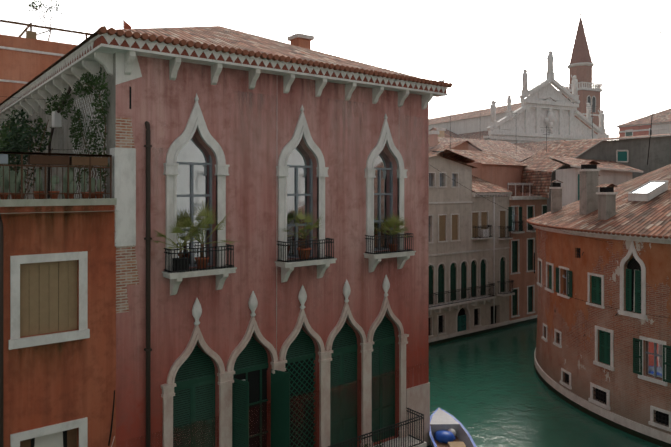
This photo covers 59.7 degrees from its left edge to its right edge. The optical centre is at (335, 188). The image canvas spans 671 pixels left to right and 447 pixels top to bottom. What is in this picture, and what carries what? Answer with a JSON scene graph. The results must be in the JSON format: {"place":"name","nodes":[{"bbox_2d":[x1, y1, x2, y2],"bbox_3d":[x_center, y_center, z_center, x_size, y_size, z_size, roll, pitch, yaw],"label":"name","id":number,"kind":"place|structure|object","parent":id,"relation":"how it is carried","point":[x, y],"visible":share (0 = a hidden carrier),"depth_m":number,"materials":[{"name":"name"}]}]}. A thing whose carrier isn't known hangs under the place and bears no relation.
{"place":"outdoors","nodes":[
{"label":"outdoors","id":0,"kind":"place"},
{"bbox_2d":[0,151,116,446],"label":"orange house","id":1,"kind":"structure","parent":0,"point":[57,322],"depth_m":14.54,"materials":[{"name":"paint"}]},
{"bbox_2d":[0,67,109,198],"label":"terrace plants","id":2,"kind":"object","parent":1,"relation":"on","point":[10,140],"visible":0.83,"depth_m":17.41,"materials":[{"name":"green plant"}]},
{"bbox_2d":[0,0,130,102],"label":"building","id":3,"kind":"structure","parent":0,"point":[27,59],"depth_m":37.48,"materials":[{"name":"stone"}]},
{"bbox_2d":[0,0,670,140],"label":"sky","id":4,"kind":"structure","parent":0,"point":[483,48],"materials":[{"name":"white"}]},
{"bbox_2d":[427,320,661,446],"bbox_3d":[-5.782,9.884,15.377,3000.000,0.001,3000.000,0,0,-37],"label":"water","id":5,"kind":"structure","parent":0,"point":[490,389],"depth_m":27.50,"materials":[{"name":"teal liquid"}]},
{"bbox_2d":[0,26,451,446],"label":"pink palazzo","id":6,"kind":"structure","parent":5,"relation":"on","point":[261,334],"depth_m":18.22,"materials":[{"name":"paint"}]},
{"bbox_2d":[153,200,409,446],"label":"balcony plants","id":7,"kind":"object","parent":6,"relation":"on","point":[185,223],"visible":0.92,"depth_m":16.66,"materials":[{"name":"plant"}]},
{"bbox_2d":[1,8,664,242],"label":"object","id":8,"kind":"object","parent":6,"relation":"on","point":[592,106],"visible":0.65,"depth_m":32.41,"materials":[{"name":"grey"}]},
{"bbox_2d":[429,407,476,446],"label":"boat","id":9,"kind":"object","parent":5,"relation":"on","point":[447,429],"visible":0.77,"depth_m":22.84,"materials":[{"name":"white"}]},
{"bbox_2d":[429,155,514,345],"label":"canal houses","id":10,"kind":"structure","parent":5,"relation":"in","point":[470,287],"depth_m":38.90,"materials":[{"name":"stone"}]},
{"bbox_2d":[436,149,546,326],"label":"salmon house","id":11,"kind":"structure","parent":5,"relation":"in","point":[500,170],"depth_m":43.42,"materials":[{"name":"paint"}]},
{"bbox_2d":[429,51,605,142],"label":"church","id":12,"kind":"structure","parent":5,"relation":"on","point":[544,104],"depth_m":99.26,"materials":[{"name":"stone"}]},
{"bbox_2d":[429,108,670,195],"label":"building","id":13,"kind":"structure","parent":5,"relation":"on","point":[439,139],"depth_m":72.26,"materials":[{"name":"tile"}]},
{"bbox_2d":[559,8,602,134],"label":"campanile","id":14,"kind":"structure","parent":5,"relation":"on","point":[580,65],"depth_m":126.68,"materials":[{"name":"brick"}]},
{"bbox_2d":[526,160,670,446],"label":"building","id":15,"kind":"structure","parent":5,"relation":"in","point":[602,352],"depth_m":25.00,"materials":[{"name":"paint"}]},
{"bbox_2d":[520,133,670,212],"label":"building","id":16,"kind":"structure","parent":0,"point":[624,159],"depth_m":40.35,"materials":[{"name":"tile"}]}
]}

